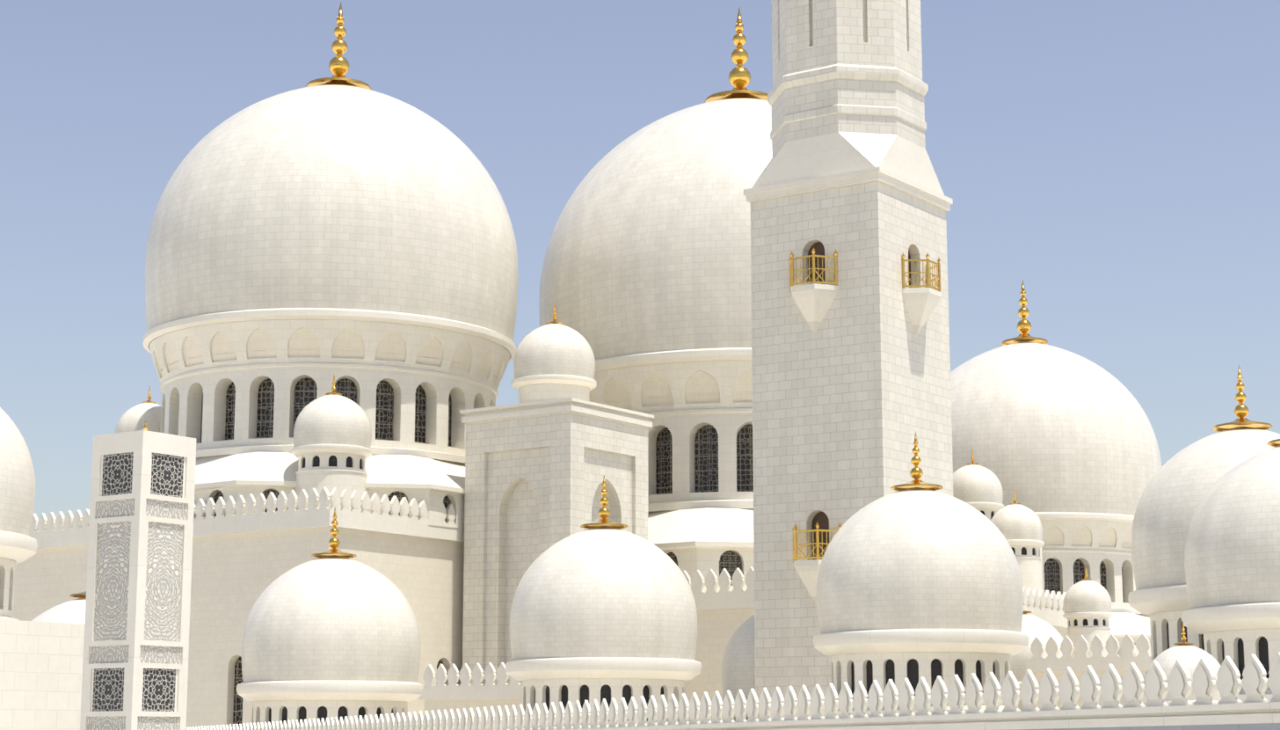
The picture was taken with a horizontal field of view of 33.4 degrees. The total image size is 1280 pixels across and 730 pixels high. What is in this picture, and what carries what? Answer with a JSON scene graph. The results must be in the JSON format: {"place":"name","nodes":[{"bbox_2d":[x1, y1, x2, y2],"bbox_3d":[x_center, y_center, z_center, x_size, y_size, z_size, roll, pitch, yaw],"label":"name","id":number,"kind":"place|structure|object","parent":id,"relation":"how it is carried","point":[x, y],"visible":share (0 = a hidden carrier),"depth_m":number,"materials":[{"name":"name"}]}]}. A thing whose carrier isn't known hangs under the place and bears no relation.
{"place":"outdoors","nodes":[
{"label":"outdoors","id":0,"kind":"place"},
{"bbox_2d":[0,407,84,729],"bbox_3d":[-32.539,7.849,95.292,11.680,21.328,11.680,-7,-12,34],"label":"domed building","id":1,"kind":"structure","parent":0,"point":[40,673],"depth_m":93.80,"materials":[{"name":"stone"}]},
{"bbox_2d":[236,507,423,726],"bbox_3d":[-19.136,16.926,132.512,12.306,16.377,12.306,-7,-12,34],"label":"arcade dome","id":2,"kind":"structure","parent":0,"point":[333,632],"depth_m":128.17,"materials":[{"name":"stone"}]},
{"bbox_2d":[418,661,522,729],"bbox_3d":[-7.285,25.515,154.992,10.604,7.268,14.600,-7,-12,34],"label":"parapet wall","id":3,"kind":"structure","parent":0,"point":[440,695],"depth_m":149.90,"materials":[{"name":"white stone"}]},
{"bbox_2d":[459,397,654,685],"bbox_3d":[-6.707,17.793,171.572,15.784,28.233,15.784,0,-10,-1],"label":"tower block","id":4,"kind":"structure","parent":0,"point":[535,471],"depth_m":169.39,"materials":[{"name":"white stone"}]},
{"bbox_2d":[511,303,596,403],"bbox_3d":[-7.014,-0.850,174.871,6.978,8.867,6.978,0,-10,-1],"label":"small dome","id":5,"kind":"structure","parent":4,"relation":"on","point":[554,359],"depth_m":172.07,"materials":[{"name":"white stone"}]},
{"bbox_2d":[505,474,701,727],"bbox_3d":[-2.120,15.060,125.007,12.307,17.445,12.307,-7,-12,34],"label":"arcade dome","id":6,"kind":"structure","parent":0,"point":[602,608],"depth_m":120.70,"materials":[{"name":"stone"}]},
{"bbox_2d":[0,0,1279,530],"label":"sky","id":7,"kind":"structure","parent":0,"point":[1118,161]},
{"bbox_2d":[186,652,1279,729],"bbox_3d":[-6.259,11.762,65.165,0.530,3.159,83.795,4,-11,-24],"label":"front wall","id":8,"kind":"structure","parent":0,"point":[1255,709],"depth_m":39.09,"materials":[{"name":"stone"}]},
{"bbox_2d":[721,614,755,719],"bbox_3d":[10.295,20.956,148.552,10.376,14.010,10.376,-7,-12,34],"label":"archway","id":9,"kind":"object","parent":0,"point":[738,667],"depth_m":146.02,"materials":[{"name":"stone"}]},
{"bbox_2d":[770,431,1029,719],"bbox_3d":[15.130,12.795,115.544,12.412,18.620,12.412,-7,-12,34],"label":"arcade dome","id":10,"kind":"structure","parent":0,"point":[918,578],"depth_m":111.27,"materials":[{"name":"stone"}]},
{"bbox_2d":[1010,609,1063,710],"bbox_3d":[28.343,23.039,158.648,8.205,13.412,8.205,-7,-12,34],"label":"small dome","id":11,"kind":"structure","parent":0,"point":[1033,627],"depth_m":156.24,"materials":[{"name":"stone"}]},
{"bbox_2d":[1025,632,1151,710],"bbox_3d":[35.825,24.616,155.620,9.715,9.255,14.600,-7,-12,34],"label":"parapet wall","id":12,"kind":"structure","parent":0,"point":[1037,664],"depth_m":150.54,"materials":[{"name":"white stone"}]},
{"bbox_2d":[1143,622,1221,706],"bbox_3d":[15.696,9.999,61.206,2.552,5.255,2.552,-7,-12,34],"label":"small dome","id":13,"kind":"structure","parent":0,"point":[1189,655],"depth_m":60.77,"materials":[{"name":"stone"}]},
{"bbox_2d":[1141,438,1279,703],"bbox_3d":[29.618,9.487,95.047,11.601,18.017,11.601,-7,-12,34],"label":"arcade dome","id":14,"kind":"structure","parent":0,"point":[1232,559],"depth_m":92.33,"materials":[{"name":"stone"}]},
{"label":"ground","id":15,"kind":"structure","parent":0,"visible":0},
{"bbox_2d":[31,590,86,624],"bbox_3d":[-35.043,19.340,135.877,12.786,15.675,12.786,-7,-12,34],"label":"arcade dome","id":16,"kind":"structure","parent":15,"relation":"on","point":[72,611],"depth_m":133.69,"materials":[{"name":"stone"}]},
{"bbox_2d":[80,420,196,729],"bbox_3d":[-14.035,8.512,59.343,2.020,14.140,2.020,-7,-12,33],"label":"lattice tower","id":17,"kind":"structure","parent":15,"relation":"on","point":[137,609],"depth_m":59.11,"materials":[{"name":"stone"}]},
{"bbox_2d":[12,487,464,729],"bbox_3d":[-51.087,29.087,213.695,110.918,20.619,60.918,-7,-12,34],"label":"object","id":18,"kind":"object","parent":15,"relation":"on","point":[241,561],"visible":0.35,"depth_m":165.58,"materials":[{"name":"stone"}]},
{"bbox_2d":[114,385,161,433],"bbox_3d":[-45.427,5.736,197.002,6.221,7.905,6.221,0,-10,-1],"label":"dome roof","id":19,"kind":"structure","parent":18,"relation":"on","point":[137,416],"depth_m":194.76,"materials":[{"name":"stone"}]},
{"bbox_2d":[142,1,518,529],"bbox_3d":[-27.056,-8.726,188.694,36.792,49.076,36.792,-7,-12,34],"label":"dome","id":20,"kind":"structure","parent":18,"relation":"on","point":[311,239],"depth_m":174.82,"materials":[{"name":"stone"}]},
{"bbox_2d":[295,470,366,510],"bbox_3d":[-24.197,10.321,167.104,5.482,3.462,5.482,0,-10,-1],"label":"turret base","id":21,"kind":"object","parent":18,"relation":"on","point":[351,482],"visible":0.38,"depth_m":164.94,"materials":[{"name":"white stone"}]},
{"bbox_2d":[290,375,372,475],"bbox_3d":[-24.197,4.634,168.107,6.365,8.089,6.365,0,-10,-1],"label":"roof dome","id":22,"kind":"object","parent":18,"relation":"on","point":[332,430],"visible":0.98,"depth_m":165.57,"materials":[{"name":"stone"}]},
{"bbox_2d":[743,0,953,719],"bbox_3d":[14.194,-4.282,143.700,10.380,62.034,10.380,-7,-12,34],"label":"minaret","id":23,"kind":"object","parent":15,"relation":"on","point":[851,396],"visible":0.85,"depth_m":140.03,"materials":[{"name":"stone"}]},
{"bbox_2d":[788,247,837,334],"bbox_3d":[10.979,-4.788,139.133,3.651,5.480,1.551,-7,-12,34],"label":"balcony","id":24,"kind":"structure","parent":23,"relation":"attached to","point":[813,301],"depth_m":138.72,"materials":[{"name":"stone"}]},
{"bbox_2d":[792,521,841,604],"bbox_3d":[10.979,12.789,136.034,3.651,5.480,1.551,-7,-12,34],"label":"balcony","id":25,"kind":"structure","parent":23,"relation":"attached to","point":[807,571],"depth_m":135.66,"materials":[{"name":"stone"}]},
{"bbox_2d":[901,252,941,336],"bbox_3d":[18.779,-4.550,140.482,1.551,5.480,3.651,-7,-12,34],"label":"balcony","id":26,"kind":"structure","parent":23,"relation":"attached to","point":[921,303],"depth_m":139.78,"materials":[{"name":"stone"}]},
{"bbox_2d":[683,567,1067,721],"bbox_3d":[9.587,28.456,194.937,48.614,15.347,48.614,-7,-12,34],"label":"wall","id":27,"kind":"structure","parent":15,"relation":"on","point":[724,613],"depth_m":169.32,"materials":[{"name":"stone"}]},
{"bbox_2d":[538,7,771,593],"bbox_3d":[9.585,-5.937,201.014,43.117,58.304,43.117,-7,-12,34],"label":"dome","id":28,"kind":"object","parent":27,"relation":"on","point":[645,285],"visible":0.27,"depth_m":184.22,"materials":[{"name":"stone"}]},
{"bbox_2d":[1016,557,1041,593],"bbox_3d":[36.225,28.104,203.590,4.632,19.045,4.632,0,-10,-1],"label":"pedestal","id":29,"kind":"object","parent":15,"relation":"on","point":[1030,570],"visible":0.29,"depth_m":202.97,"materials":[{"name":"stone"}]},
{"bbox_2d":[990,490,1044,559],"bbox_3d":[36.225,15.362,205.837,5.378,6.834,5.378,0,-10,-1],"label":"dome","id":30,"kind":"structure","parent":29,"relation":"on","point":[1018,525],"depth_m":203.61,"materials":[{"name":"stone"}]},
{"bbox_2d":[1040,546,1043,589],"bbox_3d":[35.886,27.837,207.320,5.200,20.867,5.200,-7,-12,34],"label":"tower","id":31,"kind":"structure","parent":15,"relation":"on","point":[1041,566],"depth_m":209.26,"materials":[{"name":"stone"}]},
{"bbox_2d":[1067,627,1110,657],"bbox_3d":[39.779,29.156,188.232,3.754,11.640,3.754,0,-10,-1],"label":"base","id":32,"kind":"object","parent":15,"relation":"on","point":[1088,634],"visible":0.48,"depth_m":187.54,"materials":[{"name":"stone"}]},
{"bbox_2d":[1062,566,1112,629],"bbox_3d":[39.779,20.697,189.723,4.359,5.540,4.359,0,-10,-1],"label":"dome","id":33,"kind":"structure","parent":32,"relation":"on","point":[1087,602],"depth_m":188.03,"materials":[{"name":"stone"}]},
{"bbox_2d":[1117,645,1151,656],"bbox_3d":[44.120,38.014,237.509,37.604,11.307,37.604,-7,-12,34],"label":"third body","id":34,"kind":"object","parent":15,"relation":"on","point":[1120,652],"depth_m":213.95,"materials":[{"name":"stone"}]},
{"bbox_2d":[950,280,1161,646],"bbox_3d":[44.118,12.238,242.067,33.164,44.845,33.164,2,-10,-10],"label":"dome","id":35,"kind":"object","parent":34,"relation":"on","point":[1062,444],"visible":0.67,"depth_m":229.53,"materials":[{"name":"stone"}]},
{"bbox_2d":[1081,363,1279,708],"bbox_3d":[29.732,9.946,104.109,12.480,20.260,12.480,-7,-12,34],"label":"arcade dome","id":36,"kind":"structure","parent":15,"relation":"on","point":[1181,483],"depth_m":102.08,"materials":[{"name":"stone"}]},
{"bbox_3d":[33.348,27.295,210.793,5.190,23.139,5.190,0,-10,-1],"label":"dome pedestal","id":37,"kind":"object","parent":15,"relation":"on","visible":0},
{"bbox_2d":[952,450,1003,520],"bbox_3d":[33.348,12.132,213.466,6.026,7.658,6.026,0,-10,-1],"label":"dome","id":38,"kind":"structure","parent":37,"relation":"on","point":[978,487],"depth_m":211.03,"materials":[{"name":"stone"}]}
]}

